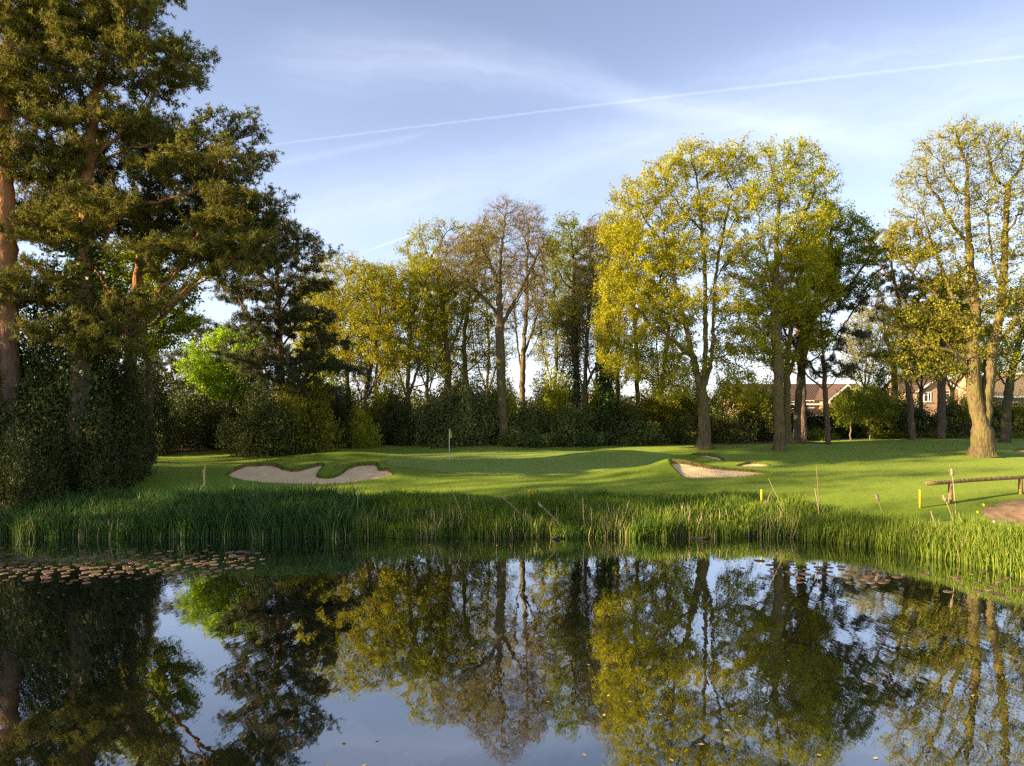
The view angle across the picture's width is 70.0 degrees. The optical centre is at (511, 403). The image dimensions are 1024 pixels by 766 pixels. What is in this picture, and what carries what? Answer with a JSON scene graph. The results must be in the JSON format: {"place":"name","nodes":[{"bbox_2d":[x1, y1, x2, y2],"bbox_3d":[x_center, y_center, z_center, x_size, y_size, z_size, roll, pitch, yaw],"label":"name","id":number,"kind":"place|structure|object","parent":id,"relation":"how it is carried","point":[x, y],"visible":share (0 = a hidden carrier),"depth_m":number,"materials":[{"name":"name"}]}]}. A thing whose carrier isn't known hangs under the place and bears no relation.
{"place":"outdoors","nodes":[
{"label":"outdoors","id":0,"kind":"place"},
{"bbox_2d":[76,487,833,515],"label":"rough grass","id":1,"kind":"structure","parent":0,"point":[747,496],"depth_m":35.56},
{"bbox_2d":[0,537,1023,765],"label":"pond water","id":2,"kind":"structure","parent":0,"point":[259,663],"depth_m":16.86,"materials":[{"name":"liquid"}]},
{"bbox_2d":[0,0,1023,404],"label":"sky","id":3,"kind":"structure","parent":0,"point":[382,114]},
{"bbox_2d":[88,406,1023,534],"bbox_3d":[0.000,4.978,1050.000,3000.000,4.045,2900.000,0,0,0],"label":"ground","id":4,"kind":"structure","parent":0,"point":[895,474],"depth_m":40.72,"materials":[{"name":"plant"}]},
{"bbox_2d":[0,418,71,516],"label":"holly bush","id":5,"kind":"object","parent":4,"relation":"on","point":[21,481],"visible":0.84,"depth_m":33.16,"materials":[{"name":"green plant"}]},
{"bbox_2d":[0,0,103,479],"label":"pine tree","id":6,"kind":"object","parent":4,"relation":"on","point":[9,352],"visible":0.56,"depth_m":35.32,"materials":[{"name":"green plant"}]},
{"bbox_2d":[0,265,119,486],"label":"holly bush","id":7,"kind":"object","parent":4,"relation":"on","point":[38,411],"visible":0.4,"depth_m":35.75,"materials":[{"name":"green plant"}]},
{"bbox_2d":[35,387,145,495],"bbox_3d":[-20.890,1.877,36.141,4.604,5.744,4.643,0,0,41],"label":"holly bush","id":8,"kind":"object","parent":4,"relation":"on","point":[96,456],"visible":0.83,"depth_m":35.41,"materials":[{"name":"green plant"}]},
{"bbox_2d":[38,289,160,482],"bbox_3d":[-22.273,-0.914,38.919,6.546,10.634,6.220,0,0,-29],"label":"holly bush","id":9,"kind":"object","parent":4,"relation":"on","point":[127,391],"visible":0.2,"depth_m":38.40,"materials":[{"name":"green plant"}]},
{"bbox_2d":[59,225,207,461],"bbox_3d":[-23.270,-3.991,45.382,8.591,15.458,4.993,0,0,0],"label":"ash tree","id":10,"kind":"object","parent":4,"relation":"on","point":[183,324],"visible":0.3,"depth_m":45.00,"materials":[{"name":"green plant"}]},
{"bbox_2d":[125,395,160,480],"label":"holly bush","id":11,"kind":"object","parent":4,"relation":"on","point":[152,450],"visible":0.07,"depth_m":40.21,"materials":[{"name":"green plant"}]},
{"bbox_2d":[119,340,181,455],"bbox_3d":[-24.987,-0.677,50.026,5.217,8.785,3.705,0,0,27],"label":"holly bush","id":12,"kind":"object","parent":4,"relation":"on","point":[163,413],"visible":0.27,"depth_m":49.60,"materials":[{"name":"green plant"}]},
{"bbox_2d":[0,0,301,495],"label":"pine tree","id":13,"kind":"object","parent":4,"relation":"on","point":[84,337],"visible":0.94,"depth_m":35.44,"materials":[{"name":"green plant"}]},
{"bbox_2d":[15,100,310,402],"bbox_3d":[-19.962,-6.543,39.953,16.997,21.335,8.600,0,0,0],"label":"pine tree","id":14,"kind":"object","parent":4,"relation":"on","point":[161,222],"visible":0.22,"depth_m":39.58,"materials":[{"name":"green plant"}]},
{"bbox_2d":[163,378,232,450],"bbox_3d":[-23.499,0.727,54.099,6.068,5.518,6.120,0,0,27],"label":"holly bush","id":15,"kind":"object","parent":4,"relation":"on","point":[195,416],"visible":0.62,"depth_m":53.13,"materials":[{"name":"green plant"}]},
{"bbox_2d":[154,309,255,405],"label":"tree","id":16,"kind":"object","parent":4,"relation":"on","point":[173,359],"visible":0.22,"depth_m":67.71,"materials":[{"name":"green plant"}]},
{"bbox_2d":[169,322,274,448],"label":"lime green tree","id":17,"kind":"object","parent":4,"relation":"on","point":[227,383],"visible":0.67,"depth_m":52.69,"materials":[{"name":"green plant"}]},
{"bbox_2d":[202,383,268,448],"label":"holly bush","id":18,"kind":"object","parent":4,"relation":"on","point":[233,414],"visible":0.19,"depth_m":53.22,"materials":[{"name":"green plant"}]},
{"bbox_2d":[213,381,315,460],"bbox_3d":[-16.574,1.073,48.820,5.690,5.245,5.738,0,0,40],"label":"holly bush","id":19,"kind":"object","parent":4,"relation":"on","point":[256,435],"visible":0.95,"depth_m":47.94,"materials":[{"name":"green plant"}]},
{"bbox_2d":[208,205,375,415],"bbox_3d":[-16.123,-5.538,51.512,11.288,18.098,8.288,0,0,16],"label":"pine tree","id":20,"kind":"object","parent":4,"relation":"on","point":[283,317],"visible":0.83,"depth_m":50.82,"materials":[{"name":"green plant"}]},
{"bbox_2d":[260,364,349,453],"bbox_3d":[-14.972,0.351,50.701,6.587,6.780,5.589,0,0,15],"label":"hazel bush","id":21,"kind":"object","parent":4,"relation":"on","point":[314,420],"visible":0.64,"depth_m":49.85,"materials":[{"name":"green plant"}]},
{"bbox_2d":[228,462,392,483],"bbox_3d":[-10.964,3.811,39.891,9.136,1.044,3.027,0,0,0],"label":"sand bunker","id":22,"kind":"object","parent":4,"relation":"on","point":[267,472],"visible":0.92,"depth_m":40.09},
{"bbox_2d":[286,273,352,377],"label":"oak tree","id":23,"kind":"object","parent":4,"relation":"on","point":[298,338],"visible":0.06,"depth_m":67.85,"materials":[{"name":"green plant"}]},
{"bbox_2d":[294,249,378,402],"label":"oak tree","id":24,"kind":"object","parent":4,"relation":"on","point":[331,301],"visible":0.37,"depth_m":59.98,"materials":[{"name":"green plant"}]},
{"bbox_2d":[324,382,374,447],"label":"holly bush","id":25,"kind":"object","parent":4,"relation":"on","point":[340,409],"visible":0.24,"depth_m":54.65,"materials":[{"name":"green plant"}]},
{"bbox_2d":[337,399,385,448],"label":"hazel bush","id":26,"kind":"object","parent":4,"relation":"on","point":[360,437],"visible":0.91,"depth_m":54.18,"materials":[{"name":"green plant"}]},
{"bbox_2d":[26,355,716,422],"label":"woodland","id":27,"kind":"object","parent":4,"relation":"on","point":[414,395],"visible":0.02,"depth_m":97.40,"materials":[{"name":"green plant"}]},
{"bbox_2d":[329,256,418,419],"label":"oak tree","id":28,"kind":"object","parent":4,"relation":"on","point":[388,350],"visible":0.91,"depth_m":58.72,"materials":[{"name":"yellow plant"}]},
{"bbox_2d":[342,260,405,399],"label":"oak tree","id":29,"kind":"object","parent":4,"relation":"on","point":[363,340],"visible":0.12,"depth_m":68.79,"materials":[{"name":"green plant"}]},
{"bbox_2d":[357,372,404,436],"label":"hazel bush","id":30,"kind":"object","parent":4,"relation":"on","point":[377,396],"visible":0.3,"depth_m":61.03,"materials":[{"name":"green plant"}]},
{"bbox_2d":[369,392,418,445],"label":"holly bush","id":31,"kind":"object","parent":4,"relation":"on","point":[391,423],"visible":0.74,"depth_m":56.73,"materials":[{"name":"green plant"}]},
{"bbox_2d":[363,251,455,412],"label":"oak tree","id":32,"kind":"object","parent":4,"relation":"on","point":[421,295],"visible":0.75,"depth_m":60.03,"materials":[{"name":"green plant"}]},
{"bbox_2d":[396,250,464,399],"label":"oak tree","id":33,"kind":"object","parent":4,"relation":"on","point":[415,339],"visible":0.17,"depth_m":69.78,"materials":[{"name":"green plant"}]},
{"bbox_2d":[401,387,461,446],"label":"laurel bush","id":34,"kind":"object","parent":4,"relation":"on","point":[420,425],"visible":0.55,"depth_m":56.19,"materials":[{"name":"green plant"}]},
{"bbox_2d":[392,213,499,402],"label":"oak tree","id":35,"kind":"object","parent":4,"relation":"on","point":[466,309],"visible":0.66,"depth_m":61.24,"materials":[{"name":"green plant"}]},
{"bbox_2d":[428,352,473,406],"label":"hazel bush","id":36,"kind":"object","parent":4,"relation":"on","point":[454,378],"visible":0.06,"depth_m":63.59,"materials":[{"name":"green plant"}]},
{"bbox_2d":[421,401,487,448],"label":"laurel bush","id":37,"kind":"object","parent":4,"relation":"on","point":[458,427],"visible":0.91,"depth_m":55.11,"materials":[{"name":"green plant"}]},
{"bbox_2d":[437,214,515,381],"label":"oak tree","id":38,"kind":"object","parent":4,"relation":"on","point":[463,349],"visible":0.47,"depth_m":63.78,"materials":[{"name":"green plant"}]},
{"bbox_2d":[448,370,509,445],"bbox_3d":[-2.836,0.427,57.863,4.995,6.217,4.715,0,0,-40],"label":"laurel bush","id":39,"kind":"object","parent":4,"relation":"on","point":[477,405],"visible":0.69,"depth_m":56.77,"materials":[{"name":"green plant"}]},
{"bbox_2d":[456,238,522,390],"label":"bare tree","id":40,"kind":"object","parent":4,"relation":"on","point":[488,339],"visible":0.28,"depth_m":70.07,"materials":[{"name":"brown plant"}]},
{"bbox_2d":[425,188,561,445],"bbox_3d":[-1.417,-6.688,55.844,11.081,20.044,5.189,0,0,0],"label":"bare tree","id":41,"kind":"object","parent":4,"relation":"on","point":[501,372],"visible":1,"depth_m":55.78,"materials":[{"name":"plant"}]},
{"bbox_2d":[483,365,519,430],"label":"hazel bush","id":42,"kind":"object","parent":4,"relation":"on","point":[511,401],"visible":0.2,"depth_m":63.51,"materials":[{"name":"green plant"}]},
{"bbox_2d":[7,515,1004,570],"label":"muddy bank","id":43,"kind":"structure","parent":4,"relation":"on","point":[616,534],"depth_m":31.97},
{"bbox_2d":[0,485,187,538],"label":"iris leaves","id":44,"kind":"object","parent":43,"relation":"on","point":[124,511],"visible":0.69,"depth_m":32.17,"materials":[{"name":"plant"}]},
{"bbox_2d":[145,477,368,539],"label":"reeds","id":45,"kind":"object","parent":43,"relation":"on","point":[284,510],"visible":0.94,"depth_m":31.90,"materials":[{"name":"plant"}]},
{"bbox_2d":[0,487,910,544],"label":"reeds","id":46,"kind":"object","parent":43,"relation":"on","point":[652,523],"visible":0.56,"depth_m":32.48,"materials":[{"name":"plant"}]},
{"bbox_2d":[1,494,1019,571],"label":"dry reeds","id":47,"kind":"object","parent":43,"relation":"on","point":[619,522],"visible":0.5,"depth_m":31.89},
{"bbox_2d":[777,490,1023,577],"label":"reeds","id":48,"kind":"object","parent":43,"relation":"on","point":[1005,541],"visible":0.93,"depth_m":28.38,"materials":[{"name":"plant"}]},
{"bbox_2d":[498,396,553,442],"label":"laurel bush","id":49,"kind":"object","parent":4,"relation":"on","point":[524,409],"visible":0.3,"depth_m":57.37,"materials":[{"name":"green plant"}]},
{"bbox_2d":[491,199,561,414],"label":"bare tree","id":50,"kind":"object","parent":4,"relation":"on","point":[525,316],"visible":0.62,"depth_m":60.74,"materials":[{"name":"plant"}]},
{"bbox_2d":[385,450,670,475],"bbox_3d":[1.152,3.550,46.755,18.522,0.992,11.116,0,0,0],"label":"putting green","id":51,"kind":"object","parent":4,"relation":"on","point":[517,462],"visible":1,"depth_m":46.28,"materials":[{"name":"plant"}]},
{"bbox_2d":[496,408,565,447],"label":"laurel bush","id":52,"kind":"object","parent":4,"relation":"on","point":[516,439],"visible":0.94,"depth_m":55.51,"materials":[{"name":"green plant"}]},
{"bbox_2d":[523,238,592,387],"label":"bare tree","id":53,"kind":"object","parent":4,"relation":"on","point":[545,354],"visible":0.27,"depth_m":69.96,"materials":[{"name":"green plant"}]},
{"bbox_2d":[528,350,598,428],"bbox_3d":[4.004,-0.512,61.357,6.213,7.994,5.271,0,0,24],"label":"hazel bush","id":54,"kind":"object","parent":4,"relation":"on","point":[557,400],"visible":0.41,"depth_m":60.95,"materials":[{"name":"green plant"}]},
{"bbox_2d":[545,402,596,443],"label":"laurel bush","id":55,"kind":"object","parent":4,"relation":"on","point":[570,411],"visible":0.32,"depth_m":56.98,"materials":[{"name":"green plant"}]},
{"bbox_2d":[541,209,601,414],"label":"ivy clad tree","id":56,"kind":"object","parent":4,"relation":"on","point":[574,376],"visible":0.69,"depth_m":59.97,"materials":[{"name":"green plant"}]},
{"bbox_2d":[552,409,616,447],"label":"laurel bush","id":57,"kind":"object","parent":4,"relation":"on","point":[591,439],"visible":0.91,"depth_m":55.70,"materials":[{"name":"green plant"}]},
{"bbox_2d":[549,209,622,413],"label":"bare tree","id":58,"kind":"object","parent":4,"relation":"on","point":[586,351],"visible":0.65,"depth_m":58.90,"materials":[{"name":"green plant"}]},
{"bbox_2d":[564,221,628,387],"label":"bare tree","id":59,"kind":"object","parent":4,"relation":"on","point":[597,343],"visible":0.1,"depth_m":72.08,"materials":[{"name":"plant"}]},
{"bbox_2d":[587,375,623,426],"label":"hazel bush","id":60,"kind":"object","parent":4,"relation":"on","point":[596,397],"visible":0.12,"depth_m":63.85,"materials":[{"name":"green plant"}]},
{"bbox_2d":[579,215,642,443],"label":"ivy clad tree","id":61,"kind":"object","parent":4,"relation":"on","point":[605,391],"visible":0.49,"depth_m":57.55,"materials":[{"name":"green plant"}]},
{"bbox_2d":[590,208,647,410],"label":"oak tree","id":62,"kind":"object","parent":4,"relation":"on","point":[619,387],"visible":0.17,"depth_m":63.82,"materials":[{"name":"green plant"}]},
{"bbox_2d":[596,396,653,436],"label":"holly bush","id":63,"kind":"object","parent":4,"relation":"on","point":[626,414],"visible":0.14,"depth_m":57.81,"materials":[{"name":"green plant"}]},
{"bbox_2d":[226,448,1023,483],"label":"grass fringe","id":64,"kind":"object","parent":4,"relation":"on","point":[394,471],"depth_m":40.88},
{"bbox_2d":[612,214,665,406],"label":"oak tree","id":65,"kind":"object","parent":4,"relation":"on","point":[636,382],"visible":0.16,"depth_m":64.96,"materials":[{"name":"green plant"}]},
{"bbox_2d":[606,409,672,446],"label":"laurel bush","id":66,"kind":"object","parent":4,"relation":"on","point":[636,433],"visible":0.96,"depth_m":55.71,"materials":[{"name":"green plant"}]},
{"bbox_2d":[628,372,693,442],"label":"hazel bush","id":67,"kind":"object","parent":4,"relation":"on","point":[657,410],"visible":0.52,"depth_m":58.05,"materials":[{"name":"green plant"}]},
{"bbox_2d":[634,236,702,399],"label":"oak tree","id":68,"kind":"object","parent":4,"relation":"on","point":[650,350],"visible":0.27,"depth_m":63.70,"materials":[{"name":"green plant"}]},
{"bbox_2d":[656,406,697,444],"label":"holly bush","id":69,"kind":"object","parent":4,"relation":"on","point":[689,434],"visible":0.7,"depth_m":56.85,"materials":[{"name":"green plant"}]},
{"bbox_2d":[586,130,768,449],"bbox_3d":[12.066,-8.421,53.570,13.266,23.537,5.443,0,0,0],"label":"oak tree","id":70,"kind":"object","parent":4,"relation":"on","point":[677,297],"visible":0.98,"depth_m":53.03,"materials":[{"name":"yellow plant"}]},
{"bbox_2d":[666,367,721,441],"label":"hazel bush","id":71,"kind":"object","parent":4,"relation":"on","point":[688,404],"visible":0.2,"depth_m":60.44,"materials":[{"name":"green plant"}]},
{"bbox_2d":[670,459,764,477],"bbox_3d":[11.380,3.712,40.852,5.545,0.974,2.511,0,0,20],"label":"sand bunker","id":72,"kind":"object","parent":4,"relation":"on","point":[686,469],"visible":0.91,"depth_m":41.45},
{"bbox_2d":[708,383,755,421],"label":"young tree","id":73,"kind":"object","parent":4,"relation":"on","point":[717,399],"visible":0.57,"depth_m":61.12,"materials":[{"name":"green plant"}]},
{"bbox_2d":[710,406,761,443],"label":"laurel bush","id":74,"kind":"object","parent":4,"relation":"on","point":[730,429],"visible":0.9,"depth_m":59.12,"materials":[{"name":"green plant"}]},
{"bbox_2d":[734,381,773,440],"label":"hazel bush","id":75,"kind":"object","parent":4,"relation":"on","point":[766,402],"visible":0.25,"depth_m":62.06,"materials":[{"name":"green plant"}]},
{"bbox_2d":[740,403,774,440],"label":"holly bush","id":76,"kind":"object","parent":4,"relation":"on","point":[769,428],"visible":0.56,"depth_m":60.83,"materials":[{"name":"green plant"}]},
{"bbox_2d":[748,365,793,409],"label":"hazel bush","id":77,"kind":"object","parent":4,"relation":"on","point":[765,390],"visible":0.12,"depth_m":71.00,"materials":[{"name":"green plant"}]},
{"bbox_2d":[733,129,846,451],"bbox_3d":[19.885,-8.065,52.068,7.886,22.956,4.734,0,0,0],"label":"oak tree","id":78,"kind":"object","parent":4,"relation":"on","point":[774,293],"visible":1,"depth_m":51.81,"materials":[{"name":"green plant"}]},
{"bbox_2d":[727,250,855,440],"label":"pine tree","id":79,"kind":"object","parent":4,"relation":"on","point":[803,425],"visible":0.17,"depth_m":61.19,"materials":[{"name":"green plant"}]},
{"bbox_2d":[724,384,862,416],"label":"brick house","id":80,"kind":"structure","parent":4,"relation":"on","point":[814,397],"depth_m":96.19,"materials":[{"name":"brick"}]},
{"bbox_2d":[719,267,888,443],"bbox_3d":[22.845,-3.871,57.571,13.810,14.162,6.628,0,0,0],"label":"pine tree","id":81,"kind":"object","parent":4,"relation":"on","point":[860,334],"visible":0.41,"depth_m":56.97,"materials":[{"name":"green plant"}]},
{"bbox_2d":[763,225,850,442],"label":"oak tree","id":82,"kind":"object","parent":4,"relation":"on","point":[792,358],"visible":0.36,"depth_m":55.04,"materials":[{"name":"green plant"}]},
{"bbox_2d":[793,191,886,441],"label":"pine tree","id":83,"kind":"object","parent":4,"relation":"on","point":[841,229],"visible":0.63,"depth_m":58.63,"materials":[{"name":"dark green needles"},{"name":"bark"}]},
{"bbox_2d":[816,396,873,437],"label":"holly bush","id":84,"kind":"object","parent":4,"relation":"on","point":[843,432],"visible":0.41,"depth_m":66.24,"materials":[{"name":"green plant"}]},
{"bbox_2d":[817,384,876,439],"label":"young tree","id":85,"kind":"object","parent":4,"relation":"on","point":[859,406],"visible":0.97,"depth_m":61.80,"materials":[{"name":"green plant"}]},
{"bbox_2d":[836,303,896,392],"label":"bare tree","id":86,"kind":"object","parent":4,"relation":"on","point":[866,345],"visible":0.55,"depth_m":75.72,"materials":[{"name":"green plant"}]},
{"bbox_2d":[843,380,898,439],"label":"young tree","id":87,"kind":"object","parent":4,"relation":"on","point":[871,395],"visible":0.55,"depth_m":63.09,"materials":[{"name":"green plant"}]},
{"bbox_2d":[829,291,917,402],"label":"bare tree","id":88,"kind":"object","parent":4,"relation":"on","point":[895,385],"visible":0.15,"depth_m":77.93,"materials":[{"name":"plant"}]},
{"bbox_2d":[852,391,902,432],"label":"young tree","id":89,"kind":"object","parent":4,"relation":"on","point":[890,412],"visible":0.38,"depth_m":65.48,"materials":[{"name":"green plant"}]},
{"bbox_2d":[864,360,896,407],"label":"cypress tree","id":90,"kind":"object","parent":4,"relation":"on","point":[881,383],"visible":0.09,"depth_m":71.92,"materials":[{"name":"green plant"}]},
{"bbox_2d":[858,429,924,439],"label":"bramble bush","id":91,"kind":"object","parent":4,"relation":"on","point":[887,435],"visible":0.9,"depth_m":64.39,"materials":[{"name":"green plant"}]},
{"bbox_2d":[882,395,917,435],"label":"holly bush","id":92,"kind":"object","parent":4,"relation":"on","point":[903,426],"visible":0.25,"depth_m":67.43,"materials":[{"name":"green plant"}]},
{"bbox_2d":[853,218,966,439],"bbox_3d":[34.297,-6.273,62.613,10.159,18.834,6.740,0,0,0],"label":"pine tree","id":93,"kind":"object","parent":4,"relation":"on","point":[900,291],"visible":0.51,"depth_m":62.47,"materials":[{"name":"green plant"}]},
{"bbox_2d":[879,308,958,410],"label":"oak tree","id":94,"kind":"object","parent":4,"relation":"on","point":[895,375],"visible":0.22,"depth_m":74.08,"materials":[{"name":"green plant"}]},
{"bbox_2d":[881,378,959,425],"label":"brick house","id":95,"kind":"structure","parent":4,"relation":"on","point":[930,396],"depth_m":96.00,"materials":[{"name":"brick"}]},
{"bbox_2d":[904,398,949,433],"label":"laurel bush","id":96,"kind":"object","parent":4,"relation":"on","point":[922,416],"visible":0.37,"depth_m":68.84,"materials":[{"name":"green plant"}]},
{"bbox_2d":[873,111,1023,457],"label":"double trunk tree","id":97,"kind":"object","parent":4,"relation":"on","point":[980,392],"visible":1,"depth_m":48.24,"materials":[{"name":"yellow plant"}]},
{"bbox_2d":[904,261,995,438],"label":"pine tree","id":98,"kind":"object","parent":4,"relation":"on","point":[941,410],"visible":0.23,"depth_m":63.68,"materials":[{"name":"green plant"}]},
{"bbox_2d":[928,394,971,437],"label":"laurel bush","id":99,"kind":"object","parent":4,"relation":"on","point":[952,425],"visible":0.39,"depth_m":68.53,"materials":[{"name":"green plant"}]},
{"bbox_2d":[911,295,994,400],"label":"oak tree","id":100,"kind":"object","parent":4,"relation":"on","point":[952,388],"visible":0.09,"depth_m":71.99,"materials":[{"name":"green plant"}]},
{"bbox_2d":[946,386,971,433],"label":"hazel bush","id":101,"kind":"object","parent":4,"relation":"on","point":[964,411],"visible":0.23,"depth_m":69.64,"materials":[{"name":"green plant"}]},
{"bbox_2d":[924,475,1023,503],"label":"log rail fence","id":102,"kind":"object","parent":4,"relation":"on","point":[1020,478],"visible":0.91,"depth_m":35.38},
{"bbox_2d":[953,372,1023,407],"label":"brick house","id":103,"kind":"structure","parent":4,"relation":"on","point":[999,387],"depth_m":91.61,"materials":[{"name":"brick"}]},
{"bbox_2d":[962,273,1023,442],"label":"oak tree","id":104,"kind":"object","parent":4,"relation":"on","point":[1005,425],"visible":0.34,"depth_m":60.04,"materials":[{"name":"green plant"}]},
{"bbox_2d":[991,396,1023,433],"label":"laurel bush","id":105,"kind":"object","parent":4,"relation":"on","point":[996,417],"visible":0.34,"depth_m":68.94,"materials":[{"name":"green plant"}]},
{"bbox_2d":[992,389,1023,431],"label":"hazel bush","id":106,"kind":"object","parent":4,"relation":"on","point":[1015,410],"visible":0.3,"depth_m":69.97,"materials":[{"name":"green plant"}]},
{"bbox_2d":[982,499,1023,524],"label":"dirt path","id":107,"kind":"structure","parent":0,"point":[1013,510],"depth_m":34.15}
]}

